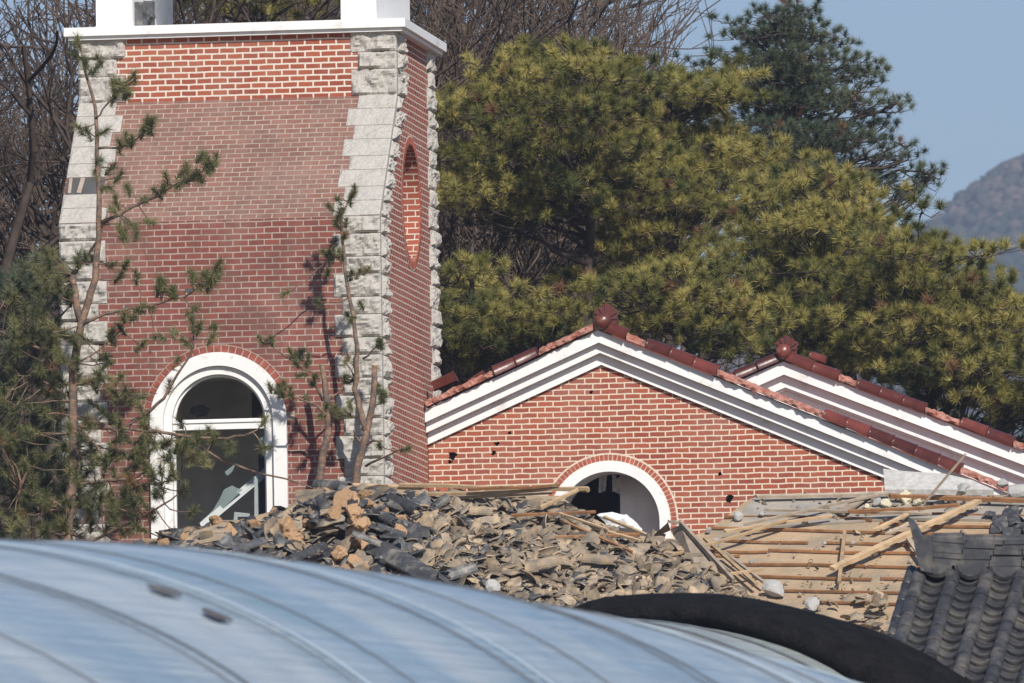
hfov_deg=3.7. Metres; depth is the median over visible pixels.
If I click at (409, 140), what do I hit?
round window
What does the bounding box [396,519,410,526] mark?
half round tile
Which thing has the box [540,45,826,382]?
pine tree
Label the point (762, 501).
crumbs
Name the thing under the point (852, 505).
plank
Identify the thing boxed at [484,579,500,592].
concrete chunk
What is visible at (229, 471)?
glass shard
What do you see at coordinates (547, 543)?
tile shard
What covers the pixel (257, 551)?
half round tile
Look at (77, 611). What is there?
greenhouse
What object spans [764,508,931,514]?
lath
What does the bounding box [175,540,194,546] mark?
dark broken tile
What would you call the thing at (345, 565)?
clay lump
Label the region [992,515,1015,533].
dark broken tile
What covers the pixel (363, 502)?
half round tile
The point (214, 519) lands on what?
clay lump
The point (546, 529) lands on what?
tile shard
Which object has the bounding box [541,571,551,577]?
tile shard
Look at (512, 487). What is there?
lath
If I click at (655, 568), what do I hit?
tile shard
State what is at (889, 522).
lath
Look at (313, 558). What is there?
dark broken tile
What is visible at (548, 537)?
tile shard
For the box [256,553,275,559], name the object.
cover tile
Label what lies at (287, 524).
clay lump
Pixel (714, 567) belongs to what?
tile shard
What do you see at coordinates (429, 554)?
broken tile
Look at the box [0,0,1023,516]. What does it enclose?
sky
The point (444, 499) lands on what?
half round tile
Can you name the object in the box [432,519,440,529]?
half round tile
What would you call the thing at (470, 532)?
tile shard
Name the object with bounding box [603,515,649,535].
lath
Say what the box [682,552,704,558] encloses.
half round tile
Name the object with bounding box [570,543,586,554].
tile shard
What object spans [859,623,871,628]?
tile shard
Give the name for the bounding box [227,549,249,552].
half round tile
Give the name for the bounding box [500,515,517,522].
tile shard
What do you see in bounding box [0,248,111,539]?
dense pine
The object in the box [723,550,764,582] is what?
lath
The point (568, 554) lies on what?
tile shard
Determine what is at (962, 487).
concrete chunk
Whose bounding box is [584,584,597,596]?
tile shard
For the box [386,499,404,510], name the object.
half round tile
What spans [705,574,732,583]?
tile shard
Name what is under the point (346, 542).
broken tile
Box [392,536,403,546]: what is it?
half round tile
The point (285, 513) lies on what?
upright tile
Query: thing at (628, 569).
tile shard
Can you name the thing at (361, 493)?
clay lump
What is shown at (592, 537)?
tile shard
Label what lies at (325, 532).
broken tile
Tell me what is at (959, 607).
tiled house
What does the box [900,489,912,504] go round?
foam piece
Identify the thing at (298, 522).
broken tile
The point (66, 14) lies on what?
bare tree
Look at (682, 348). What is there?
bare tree
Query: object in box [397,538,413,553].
dark broken tile
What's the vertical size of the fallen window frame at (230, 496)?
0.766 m
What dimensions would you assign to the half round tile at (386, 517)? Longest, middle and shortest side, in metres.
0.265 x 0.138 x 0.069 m
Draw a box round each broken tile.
[168,535,180,545]
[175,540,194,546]
[189,535,212,546]
[199,530,214,541]
[264,516,275,539]
[268,519,280,535]
[268,528,286,543]
[292,515,302,530]
[305,554,322,561]
[314,528,341,536]
[320,506,332,515]
[323,489,341,496]
[332,537,354,551]
[335,521,351,530]
[338,484,346,489]
[345,518,365,536]
[352,560,369,567]
[352,564,368,570]
[355,550,373,560]
[356,483,366,488]
[369,523,384,531]
[369,565,381,572]
[371,485,390,498]
[377,520,387,538]
[377,531,402,538]
[395,510,412,515]
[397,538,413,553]
[405,522,422,545]
[408,522,429,537]
[409,513,422,522]
[412,491,431,510]
[412,543,424,549]
[415,511,431,526]
[419,535,435,558]
[419,547,434,565]
[442,564,452,570]
[447,558,465,566]
[456,574,466,584]
[983,511,995,516]
[990,520,1000,533]
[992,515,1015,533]
[1001,505,1019,516]
[1002,526,1022,534]
[1008,514,1020,525]
[1011,522,1023,528]
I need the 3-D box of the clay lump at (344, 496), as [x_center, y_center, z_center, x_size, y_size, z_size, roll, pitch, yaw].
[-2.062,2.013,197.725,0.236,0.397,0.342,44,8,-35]
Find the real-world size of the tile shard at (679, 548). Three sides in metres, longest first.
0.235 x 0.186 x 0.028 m
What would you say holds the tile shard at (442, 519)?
on the tile rubble at (644, 550)
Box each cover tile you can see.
[226,537,267,551]
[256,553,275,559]
[286,542,327,561]
[312,480,352,488]
[351,530,381,546]
[375,523,405,536]
[385,492,423,513]
[445,562,479,579]
[468,506,496,515]
[521,554,562,571]
[580,553,619,564]
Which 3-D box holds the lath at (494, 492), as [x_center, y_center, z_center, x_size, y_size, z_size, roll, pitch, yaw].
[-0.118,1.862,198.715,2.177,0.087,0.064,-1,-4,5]
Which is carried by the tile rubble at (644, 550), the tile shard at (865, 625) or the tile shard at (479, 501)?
the tile shard at (479, 501)
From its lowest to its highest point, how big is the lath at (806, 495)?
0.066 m
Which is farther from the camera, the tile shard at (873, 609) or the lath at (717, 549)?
the lath at (717, 549)
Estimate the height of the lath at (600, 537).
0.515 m
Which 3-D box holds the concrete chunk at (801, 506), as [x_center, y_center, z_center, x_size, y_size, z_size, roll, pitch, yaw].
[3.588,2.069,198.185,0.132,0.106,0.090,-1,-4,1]
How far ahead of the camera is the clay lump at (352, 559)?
196.79 m
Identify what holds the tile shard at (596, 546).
on the tile rubble at (644, 550)
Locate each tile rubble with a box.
[144,484,766,607]
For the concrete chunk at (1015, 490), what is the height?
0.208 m
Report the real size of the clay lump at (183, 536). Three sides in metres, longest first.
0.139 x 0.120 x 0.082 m
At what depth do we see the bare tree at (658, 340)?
252.62 m
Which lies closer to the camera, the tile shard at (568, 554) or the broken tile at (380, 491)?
the tile shard at (568, 554)
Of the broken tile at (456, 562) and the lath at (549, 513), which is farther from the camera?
the lath at (549, 513)
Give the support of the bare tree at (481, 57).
on the ground
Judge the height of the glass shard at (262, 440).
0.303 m
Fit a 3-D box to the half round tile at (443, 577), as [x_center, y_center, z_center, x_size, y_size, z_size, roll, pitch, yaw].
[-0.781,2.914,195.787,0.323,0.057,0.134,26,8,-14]
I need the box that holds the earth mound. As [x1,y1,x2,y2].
[142,485,774,602]
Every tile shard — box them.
[431,517,447,526]
[440,532,451,545]
[451,523,467,531]
[464,526,475,536]
[467,534,481,543]
[471,513,500,523]
[475,498,484,504]
[491,521,512,528]
[492,543,504,549]
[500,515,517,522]
[512,560,524,574]
[521,524,537,537]
[521,569,539,586]
[524,550,533,557]
[527,497,540,508]
[537,526,556,535]
[538,546,557,555]
[539,514,546,528]
[539,594,574,598]
[540,535,554,541]
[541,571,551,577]
[544,540,554,547]
[544,597,555,604]
[555,594,576,604]
[556,500,566,506]
[560,517,573,522]
[560,556,572,569]
[564,552,572,557]
[569,557,577,563]
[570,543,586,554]
[573,522,591,531]
[575,563,591,571]
[580,531,599,544]
[584,542,600,549]
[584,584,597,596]
[586,586,599,599]
[599,525,608,533]
[602,535,618,545]
[604,589,624,596]
[616,565,636,573]
[635,590,647,593]
[636,556,644,571]
[641,562,651,573]
[646,562,661,573]
[661,573,672,582]
[664,539,677,550]
[664,567,677,579]
[670,541,683,550]
[677,580,692,587]
[692,581,707,592]
[702,565,711,574]
[705,559,721,572]
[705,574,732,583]
[840,614,850,621]
[841,593,857,602]
[850,611,864,620]
[855,593,867,603]
[856,613,863,620]
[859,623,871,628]
[864,615,883,617]
[865,619,874,623]
[866,603,889,606]
[868,622,883,626]
[869,592,881,607]
[871,606,883,611]
[875,627,886,633]
[878,599,887,610]
[882,594,888,599]
[882,621,889,629]
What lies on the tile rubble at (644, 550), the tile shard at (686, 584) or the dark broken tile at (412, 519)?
the dark broken tile at (412, 519)
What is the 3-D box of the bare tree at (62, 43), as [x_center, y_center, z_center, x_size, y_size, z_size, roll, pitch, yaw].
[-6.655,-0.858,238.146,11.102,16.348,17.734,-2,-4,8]
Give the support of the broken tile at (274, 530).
on the tile rubble at (644, 550)
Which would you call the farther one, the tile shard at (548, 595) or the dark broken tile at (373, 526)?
the dark broken tile at (373, 526)
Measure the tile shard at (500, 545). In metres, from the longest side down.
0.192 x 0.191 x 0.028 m
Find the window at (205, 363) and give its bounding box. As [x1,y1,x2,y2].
[144,344,294,537]
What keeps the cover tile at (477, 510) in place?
on the tile rubble at (644, 550)
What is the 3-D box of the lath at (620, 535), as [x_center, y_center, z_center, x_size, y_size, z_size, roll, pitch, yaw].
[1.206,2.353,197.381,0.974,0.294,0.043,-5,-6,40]
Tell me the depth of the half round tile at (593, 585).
195.51 m
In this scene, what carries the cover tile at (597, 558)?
on the tile rubble at (644, 550)
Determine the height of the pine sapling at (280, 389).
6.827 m
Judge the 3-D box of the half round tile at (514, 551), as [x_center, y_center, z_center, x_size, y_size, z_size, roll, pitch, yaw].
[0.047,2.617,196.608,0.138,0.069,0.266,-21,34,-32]
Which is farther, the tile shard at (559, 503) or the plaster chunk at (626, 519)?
the plaster chunk at (626, 519)
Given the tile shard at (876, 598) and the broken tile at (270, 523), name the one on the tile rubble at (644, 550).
the broken tile at (270, 523)
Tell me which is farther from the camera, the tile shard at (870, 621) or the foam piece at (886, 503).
the foam piece at (886, 503)
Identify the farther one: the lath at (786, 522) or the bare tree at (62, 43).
the bare tree at (62, 43)
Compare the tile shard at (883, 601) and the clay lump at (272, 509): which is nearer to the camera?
the tile shard at (883, 601)
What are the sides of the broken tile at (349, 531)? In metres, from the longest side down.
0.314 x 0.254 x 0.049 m
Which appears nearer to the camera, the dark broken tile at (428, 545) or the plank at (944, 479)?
the dark broken tile at (428, 545)
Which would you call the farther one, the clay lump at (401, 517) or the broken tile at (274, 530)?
the clay lump at (401, 517)
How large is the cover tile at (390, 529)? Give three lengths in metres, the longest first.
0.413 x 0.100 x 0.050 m
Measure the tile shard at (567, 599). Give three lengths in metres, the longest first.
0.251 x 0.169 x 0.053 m
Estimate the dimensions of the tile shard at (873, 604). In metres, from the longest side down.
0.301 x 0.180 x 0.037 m
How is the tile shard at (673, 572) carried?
on the tile rubble at (644, 550)
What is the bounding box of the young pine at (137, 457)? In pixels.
[0,29,311,540]
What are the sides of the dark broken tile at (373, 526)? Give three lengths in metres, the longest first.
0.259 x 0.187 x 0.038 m
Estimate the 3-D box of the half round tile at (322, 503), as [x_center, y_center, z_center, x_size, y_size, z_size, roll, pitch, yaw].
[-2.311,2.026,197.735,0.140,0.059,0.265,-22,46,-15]
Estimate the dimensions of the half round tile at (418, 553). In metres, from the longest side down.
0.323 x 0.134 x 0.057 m
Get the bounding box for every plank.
[829,499,981,570]
[835,492,873,514]
[885,520,916,534]
[906,536,915,552]
[923,453,966,503]
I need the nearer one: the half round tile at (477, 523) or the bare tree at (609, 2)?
the half round tile at (477, 523)
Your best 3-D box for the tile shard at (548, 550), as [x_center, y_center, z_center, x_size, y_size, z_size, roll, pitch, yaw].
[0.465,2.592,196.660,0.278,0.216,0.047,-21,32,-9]
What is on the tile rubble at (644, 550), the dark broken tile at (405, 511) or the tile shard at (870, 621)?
the dark broken tile at (405, 511)
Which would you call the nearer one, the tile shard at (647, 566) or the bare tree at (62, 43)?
the tile shard at (647, 566)
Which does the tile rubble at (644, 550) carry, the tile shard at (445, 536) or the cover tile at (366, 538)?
the tile shard at (445, 536)
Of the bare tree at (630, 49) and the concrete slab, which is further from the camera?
the bare tree at (630, 49)
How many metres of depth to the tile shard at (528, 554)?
196.61 m
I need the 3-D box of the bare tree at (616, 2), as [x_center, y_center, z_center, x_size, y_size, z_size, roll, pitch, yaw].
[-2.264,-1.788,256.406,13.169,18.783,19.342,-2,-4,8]
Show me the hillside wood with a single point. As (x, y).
(992, 213)
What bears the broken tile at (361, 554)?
on the tile rubble at (644, 550)
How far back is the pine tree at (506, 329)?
223.88 m
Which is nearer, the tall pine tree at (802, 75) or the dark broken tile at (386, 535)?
the dark broken tile at (386, 535)
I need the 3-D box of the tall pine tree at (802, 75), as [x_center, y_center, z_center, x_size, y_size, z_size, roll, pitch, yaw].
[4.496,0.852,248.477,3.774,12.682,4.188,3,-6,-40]
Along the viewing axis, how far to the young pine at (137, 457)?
198.40 m
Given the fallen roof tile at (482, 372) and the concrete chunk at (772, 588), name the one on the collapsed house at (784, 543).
the concrete chunk at (772, 588)
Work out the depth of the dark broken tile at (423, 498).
198.60 m
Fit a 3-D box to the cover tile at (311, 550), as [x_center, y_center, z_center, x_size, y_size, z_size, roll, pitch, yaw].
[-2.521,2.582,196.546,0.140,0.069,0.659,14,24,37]
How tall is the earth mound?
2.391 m
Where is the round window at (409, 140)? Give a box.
[401,135,421,270]
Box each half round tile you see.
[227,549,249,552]
[252,548,263,554]
[316,497,330,508]
[347,499,357,504]
[359,498,367,506]
[372,557,387,564]
[375,554,385,571]
[378,511,398,524]
[379,488,396,502]
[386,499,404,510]
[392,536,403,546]
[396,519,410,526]
[405,498,420,509]
[410,549,425,557]
[430,493,451,508]
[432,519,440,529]
[437,572,454,582]
[450,515,466,526]
[459,502,472,513]
[468,519,482,533]
[486,528,500,536]
[497,500,509,510]
[506,548,524,557]
[510,592,527,597]
[583,582,598,589]
[632,582,640,594]
[646,537,663,545]
[657,581,671,592]
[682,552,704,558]
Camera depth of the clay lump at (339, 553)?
196.82 m
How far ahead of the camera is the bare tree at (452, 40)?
240.45 m
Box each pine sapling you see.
[254,332,359,488]
[278,182,413,482]
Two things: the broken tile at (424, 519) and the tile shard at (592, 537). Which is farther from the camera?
the broken tile at (424, 519)
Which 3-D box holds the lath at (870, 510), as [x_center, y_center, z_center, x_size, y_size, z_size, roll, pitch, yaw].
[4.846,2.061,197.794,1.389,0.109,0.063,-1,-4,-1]
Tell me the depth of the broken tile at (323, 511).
197.59 m
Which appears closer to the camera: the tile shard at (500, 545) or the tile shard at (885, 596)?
the tile shard at (885, 596)
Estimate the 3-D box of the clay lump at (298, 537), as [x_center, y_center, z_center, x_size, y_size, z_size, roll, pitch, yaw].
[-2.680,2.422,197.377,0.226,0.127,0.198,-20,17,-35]
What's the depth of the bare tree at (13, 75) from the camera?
243.13 m
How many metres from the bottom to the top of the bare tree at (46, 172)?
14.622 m
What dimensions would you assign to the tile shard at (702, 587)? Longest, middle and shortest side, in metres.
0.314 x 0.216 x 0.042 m
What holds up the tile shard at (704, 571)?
on the tile rubble at (644, 550)
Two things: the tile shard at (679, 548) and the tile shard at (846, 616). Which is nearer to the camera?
the tile shard at (846, 616)
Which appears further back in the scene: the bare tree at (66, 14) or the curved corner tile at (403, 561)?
the bare tree at (66, 14)
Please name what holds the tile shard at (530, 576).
on the tile rubble at (644, 550)
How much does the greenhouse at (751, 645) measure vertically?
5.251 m
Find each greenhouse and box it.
[0,538,860,682]
[619,617,850,682]
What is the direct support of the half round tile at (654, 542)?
on the tile rubble at (644, 550)
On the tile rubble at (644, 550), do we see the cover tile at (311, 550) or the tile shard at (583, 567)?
the tile shard at (583, 567)
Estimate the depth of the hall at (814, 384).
209.13 m
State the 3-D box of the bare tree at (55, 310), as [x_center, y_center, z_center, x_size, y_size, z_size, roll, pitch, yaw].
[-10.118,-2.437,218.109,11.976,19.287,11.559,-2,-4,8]
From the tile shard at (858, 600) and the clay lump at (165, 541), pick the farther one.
the clay lump at (165, 541)
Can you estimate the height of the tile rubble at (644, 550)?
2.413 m
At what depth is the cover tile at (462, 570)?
195.78 m
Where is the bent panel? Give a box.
[654,520,734,583]
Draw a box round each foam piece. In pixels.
[881,499,891,507]
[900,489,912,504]
[912,498,921,504]
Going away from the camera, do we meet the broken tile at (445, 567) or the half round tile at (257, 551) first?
the broken tile at (445, 567)
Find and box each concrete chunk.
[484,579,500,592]
[733,511,743,521]
[762,579,783,596]
[796,504,806,508]
[804,597,819,610]
[873,498,881,506]
[957,483,970,493]
[996,478,1008,487]
[1006,484,1023,497]
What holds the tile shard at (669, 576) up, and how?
on the earth mound
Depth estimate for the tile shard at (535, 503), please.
198.35 m
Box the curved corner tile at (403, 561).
[363,539,437,581]
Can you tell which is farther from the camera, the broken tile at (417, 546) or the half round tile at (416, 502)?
the half round tile at (416, 502)
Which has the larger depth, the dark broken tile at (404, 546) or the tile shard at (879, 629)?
the dark broken tile at (404, 546)
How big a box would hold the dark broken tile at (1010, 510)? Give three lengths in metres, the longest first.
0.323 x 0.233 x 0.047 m
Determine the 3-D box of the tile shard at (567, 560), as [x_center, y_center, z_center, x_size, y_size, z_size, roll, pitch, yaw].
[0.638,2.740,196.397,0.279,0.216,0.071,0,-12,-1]
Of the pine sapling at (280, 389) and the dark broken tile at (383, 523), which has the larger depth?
the pine sapling at (280, 389)
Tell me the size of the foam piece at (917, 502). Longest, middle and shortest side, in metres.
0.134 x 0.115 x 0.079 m
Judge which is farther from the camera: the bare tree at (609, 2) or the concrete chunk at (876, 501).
the bare tree at (609, 2)
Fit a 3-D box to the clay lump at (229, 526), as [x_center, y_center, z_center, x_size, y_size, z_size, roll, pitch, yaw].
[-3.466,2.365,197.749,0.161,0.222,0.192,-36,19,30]
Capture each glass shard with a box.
[225,465,234,475]
[260,437,264,457]
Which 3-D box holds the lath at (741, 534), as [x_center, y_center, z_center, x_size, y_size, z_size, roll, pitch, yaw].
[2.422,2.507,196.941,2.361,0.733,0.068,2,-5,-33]
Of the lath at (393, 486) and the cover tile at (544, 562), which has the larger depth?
the lath at (393, 486)
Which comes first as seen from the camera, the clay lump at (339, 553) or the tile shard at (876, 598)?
the tile shard at (876, 598)
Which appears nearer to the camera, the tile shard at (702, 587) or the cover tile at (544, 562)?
the tile shard at (702, 587)
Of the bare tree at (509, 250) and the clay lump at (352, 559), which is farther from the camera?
the bare tree at (509, 250)
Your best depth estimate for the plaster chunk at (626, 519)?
199.33 m
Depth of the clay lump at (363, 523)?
197.25 m
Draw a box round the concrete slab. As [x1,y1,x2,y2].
[883,469,993,495]
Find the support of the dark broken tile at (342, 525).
on the broken tile
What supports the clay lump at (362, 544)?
on the tile rubble at (644, 550)
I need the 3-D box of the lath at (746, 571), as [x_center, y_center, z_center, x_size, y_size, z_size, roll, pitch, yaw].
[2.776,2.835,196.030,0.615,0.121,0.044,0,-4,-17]
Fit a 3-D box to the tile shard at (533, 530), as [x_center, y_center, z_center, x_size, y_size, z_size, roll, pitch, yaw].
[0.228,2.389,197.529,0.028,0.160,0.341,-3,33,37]
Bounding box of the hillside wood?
[710,153,1023,476]
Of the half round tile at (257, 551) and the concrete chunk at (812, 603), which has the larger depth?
the half round tile at (257, 551)
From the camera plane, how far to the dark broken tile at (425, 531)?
197.62 m
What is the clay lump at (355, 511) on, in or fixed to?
on the clay lump at (363, 523)
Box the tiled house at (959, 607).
[886,518,1023,682]
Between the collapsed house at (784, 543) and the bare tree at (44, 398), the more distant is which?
the bare tree at (44, 398)
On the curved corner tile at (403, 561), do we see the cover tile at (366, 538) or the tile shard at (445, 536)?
the cover tile at (366, 538)
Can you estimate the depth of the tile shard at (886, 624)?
194.11 m
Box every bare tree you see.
[0,0,245,528]
[0,0,272,386]
[0,0,285,301]
[0,0,340,540]
[0,0,490,539]
[0,0,571,227]
[0,0,697,401]
[0,0,757,371]
[0,8,489,540]
[0,13,59,539]
[0,39,78,540]
[9,0,666,397]
[184,0,571,399]
[186,0,744,393]
[236,0,684,366]
[333,0,730,392]
[410,0,770,384]
[443,0,723,393]
[443,1,704,373]
[472,6,684,375]
[482,0,666,297]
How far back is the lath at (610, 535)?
197.28 m
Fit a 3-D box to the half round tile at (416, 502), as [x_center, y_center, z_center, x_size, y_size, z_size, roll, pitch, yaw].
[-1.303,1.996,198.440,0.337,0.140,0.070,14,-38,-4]
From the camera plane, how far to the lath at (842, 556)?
196.53 m
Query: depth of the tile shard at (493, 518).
197.96 m
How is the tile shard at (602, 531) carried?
on the tile rubble at (644, 550)
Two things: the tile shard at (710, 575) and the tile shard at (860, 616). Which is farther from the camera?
the tile shard at (710, 575)
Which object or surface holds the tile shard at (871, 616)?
on the tile shard at (870, 621)
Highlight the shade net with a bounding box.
[572,593,970,682]
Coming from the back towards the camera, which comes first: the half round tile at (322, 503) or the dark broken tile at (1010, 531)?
the half round tile at (322, 503)
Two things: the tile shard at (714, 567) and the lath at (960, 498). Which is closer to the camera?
the tile shard at (714, 567)
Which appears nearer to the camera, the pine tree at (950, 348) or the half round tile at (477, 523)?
the half round tile at (477, 523)
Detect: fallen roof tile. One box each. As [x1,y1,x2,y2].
[430,371,458,390]
[468,370,485,380]
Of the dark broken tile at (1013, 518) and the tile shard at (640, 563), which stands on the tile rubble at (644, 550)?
the tile shard at (640, 563)
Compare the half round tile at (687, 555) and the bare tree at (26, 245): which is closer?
the half round tile at (687, 555)
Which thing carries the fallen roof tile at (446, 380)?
on the church hall
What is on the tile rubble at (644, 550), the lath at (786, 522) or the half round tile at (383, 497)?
the half round tile at (383, 497)
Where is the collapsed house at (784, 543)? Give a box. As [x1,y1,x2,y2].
[234,495,1023,630]
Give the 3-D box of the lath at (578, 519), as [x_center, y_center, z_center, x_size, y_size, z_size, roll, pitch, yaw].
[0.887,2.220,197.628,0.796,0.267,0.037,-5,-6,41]
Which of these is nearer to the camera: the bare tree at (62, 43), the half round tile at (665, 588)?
the half round tile at (665, 588)
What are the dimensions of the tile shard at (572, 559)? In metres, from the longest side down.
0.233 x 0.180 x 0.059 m
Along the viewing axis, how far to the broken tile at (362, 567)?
196.34 m
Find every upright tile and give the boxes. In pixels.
[180,522,229,546]
[275,505,293,522]
[295,489,322,515]
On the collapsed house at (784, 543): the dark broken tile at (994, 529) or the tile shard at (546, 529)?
the dark broken tile at (994, 529)
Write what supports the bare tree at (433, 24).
on the ground
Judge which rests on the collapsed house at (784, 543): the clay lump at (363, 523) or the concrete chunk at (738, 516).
the concrete chunk at (738, 516)
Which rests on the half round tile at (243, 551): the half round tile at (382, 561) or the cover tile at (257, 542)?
the cover tile at (257, 542)
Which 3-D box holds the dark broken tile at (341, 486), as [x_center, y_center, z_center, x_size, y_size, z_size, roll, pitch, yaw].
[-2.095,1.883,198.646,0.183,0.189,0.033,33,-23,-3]
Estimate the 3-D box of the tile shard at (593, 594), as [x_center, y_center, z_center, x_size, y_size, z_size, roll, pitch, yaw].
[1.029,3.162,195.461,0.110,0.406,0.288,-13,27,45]
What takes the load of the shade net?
attached to the greenhouse at (751, 645)
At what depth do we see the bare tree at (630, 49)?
264.18 m
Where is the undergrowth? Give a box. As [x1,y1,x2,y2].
[32,178,975,540]
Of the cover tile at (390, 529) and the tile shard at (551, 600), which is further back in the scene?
the cover tile at (390, 529)
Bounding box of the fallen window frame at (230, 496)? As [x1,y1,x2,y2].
[200,468,264,525]
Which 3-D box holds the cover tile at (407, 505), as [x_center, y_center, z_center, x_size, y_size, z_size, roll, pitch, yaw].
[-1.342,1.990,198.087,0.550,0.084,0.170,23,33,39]
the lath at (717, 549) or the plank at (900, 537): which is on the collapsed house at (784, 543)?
the plank at (900, 537)
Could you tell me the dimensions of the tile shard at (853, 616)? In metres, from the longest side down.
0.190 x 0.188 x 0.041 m
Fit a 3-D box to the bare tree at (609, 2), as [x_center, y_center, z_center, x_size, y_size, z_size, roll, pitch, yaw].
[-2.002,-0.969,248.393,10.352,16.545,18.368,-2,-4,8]
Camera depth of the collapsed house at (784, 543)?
197.16 m
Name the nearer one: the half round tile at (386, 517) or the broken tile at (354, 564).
the broken tile at (354, 564)
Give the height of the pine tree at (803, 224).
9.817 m
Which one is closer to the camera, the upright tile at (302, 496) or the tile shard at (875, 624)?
the tile shard at (875, 624)
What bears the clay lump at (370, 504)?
on the tile rubble at (644, 550)
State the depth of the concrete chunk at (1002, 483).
198.57 m
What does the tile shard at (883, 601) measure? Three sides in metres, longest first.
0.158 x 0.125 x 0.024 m
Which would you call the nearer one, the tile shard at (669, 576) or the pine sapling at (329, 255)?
the tile shard at (669, 576)
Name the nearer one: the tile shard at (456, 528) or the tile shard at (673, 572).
the tile shard at (673, 572)
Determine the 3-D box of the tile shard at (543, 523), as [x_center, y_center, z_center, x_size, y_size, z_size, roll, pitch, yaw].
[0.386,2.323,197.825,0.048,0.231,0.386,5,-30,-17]
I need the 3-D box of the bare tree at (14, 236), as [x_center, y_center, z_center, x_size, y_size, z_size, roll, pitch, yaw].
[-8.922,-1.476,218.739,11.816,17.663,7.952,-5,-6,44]
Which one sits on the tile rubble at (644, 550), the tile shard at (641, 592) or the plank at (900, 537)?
the tile shard at (641, 592)
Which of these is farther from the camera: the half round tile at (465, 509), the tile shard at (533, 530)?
the half round tile at (465, 509)
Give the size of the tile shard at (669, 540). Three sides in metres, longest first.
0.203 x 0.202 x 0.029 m
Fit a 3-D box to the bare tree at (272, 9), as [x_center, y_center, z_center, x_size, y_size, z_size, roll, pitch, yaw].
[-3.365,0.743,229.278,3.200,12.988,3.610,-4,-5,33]
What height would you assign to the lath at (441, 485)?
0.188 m
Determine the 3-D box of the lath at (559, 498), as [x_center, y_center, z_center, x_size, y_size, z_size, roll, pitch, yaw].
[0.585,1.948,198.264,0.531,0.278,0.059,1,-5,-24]
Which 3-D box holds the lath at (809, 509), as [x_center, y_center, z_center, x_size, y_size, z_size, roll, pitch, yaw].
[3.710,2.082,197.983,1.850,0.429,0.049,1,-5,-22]
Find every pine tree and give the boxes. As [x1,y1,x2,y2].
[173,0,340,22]
[434,30,720,336]
[437,240,596,391]
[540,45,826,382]
[548,236,812,388]
[657,150,969,390]
[670,0,951,335]
[769,190,1023,459]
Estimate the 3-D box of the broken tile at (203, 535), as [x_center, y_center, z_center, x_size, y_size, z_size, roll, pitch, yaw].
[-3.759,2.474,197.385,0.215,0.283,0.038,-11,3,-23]
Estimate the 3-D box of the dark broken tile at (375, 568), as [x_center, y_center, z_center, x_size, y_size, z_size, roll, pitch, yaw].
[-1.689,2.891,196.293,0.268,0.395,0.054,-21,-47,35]
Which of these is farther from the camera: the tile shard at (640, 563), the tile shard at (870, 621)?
the tile shard at (640, 563)
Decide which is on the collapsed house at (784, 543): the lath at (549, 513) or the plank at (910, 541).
the plank at (910, 541)
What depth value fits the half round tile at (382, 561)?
196.53 m
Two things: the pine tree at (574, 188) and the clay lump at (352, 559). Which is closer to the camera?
the clay lump at (352, 559)
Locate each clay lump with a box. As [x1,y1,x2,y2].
[157,537,169,544]
[179,533,188,540]
[209,515,222,524]
[224,523,236,534]
[248,519,260,527]
[268,506,275,516]
[277,516,297,537]
[286,532,303,541]
[302,518,311,526]
[326,504,341,519]
[330,545,347,561]
[332,486,359,512]
[340,563,350,568]
[345,503,363,521]
[345,534,360,550]
[347,554,361,568]
[352,516,370,530]
[357,489,371,498]
[359,536,376,549]
[363,497,377,509]
[392,523,406,533]
[396,515,405,519]
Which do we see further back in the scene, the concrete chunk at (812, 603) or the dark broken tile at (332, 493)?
the dark broken tile at (332, 493)
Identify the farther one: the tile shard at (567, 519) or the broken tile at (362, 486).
the broken tile at (362, 486)
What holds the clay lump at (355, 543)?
on the dark broken tile
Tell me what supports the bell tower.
on the ground
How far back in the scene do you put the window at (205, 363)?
201.27 m
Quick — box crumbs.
[751,492,1019,617]
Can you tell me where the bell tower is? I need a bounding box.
[59,0,446,542]
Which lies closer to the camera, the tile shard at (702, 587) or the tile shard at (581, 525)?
the tile shard at (702, 587)
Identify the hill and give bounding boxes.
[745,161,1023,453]
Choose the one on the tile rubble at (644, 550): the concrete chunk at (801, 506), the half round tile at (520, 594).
the half round tile at (520, 594)
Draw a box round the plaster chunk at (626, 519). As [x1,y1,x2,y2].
[597,512,641,532]
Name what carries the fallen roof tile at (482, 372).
on the church hall
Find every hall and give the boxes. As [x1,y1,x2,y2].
[425,304,1008,539]
[693,335,1023,491]
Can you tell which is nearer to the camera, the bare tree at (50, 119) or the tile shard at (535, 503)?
the tile shard at (535, 503)
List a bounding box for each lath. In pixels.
[353,483,423,489]
[399,483,589,491]
[415,486,589,495]
[449,491,551,498]
[468,483,559,490]
[511,510,594,516]
[540,488,578,509]
[553,533,639,538]
[559,512,608,529]
[560,520,632,552]
[582,523,640,541]
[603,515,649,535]
[646,518,787,562]
[703,536,757,584]
[720,568,762,574]
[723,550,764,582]
[724,514,831,532]
[744,493,879,525]
[755,492,889,498]
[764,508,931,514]
[837,530,845,582]
[848,503,959,512]
[872,513,908,530]
[889,493,1023,502]

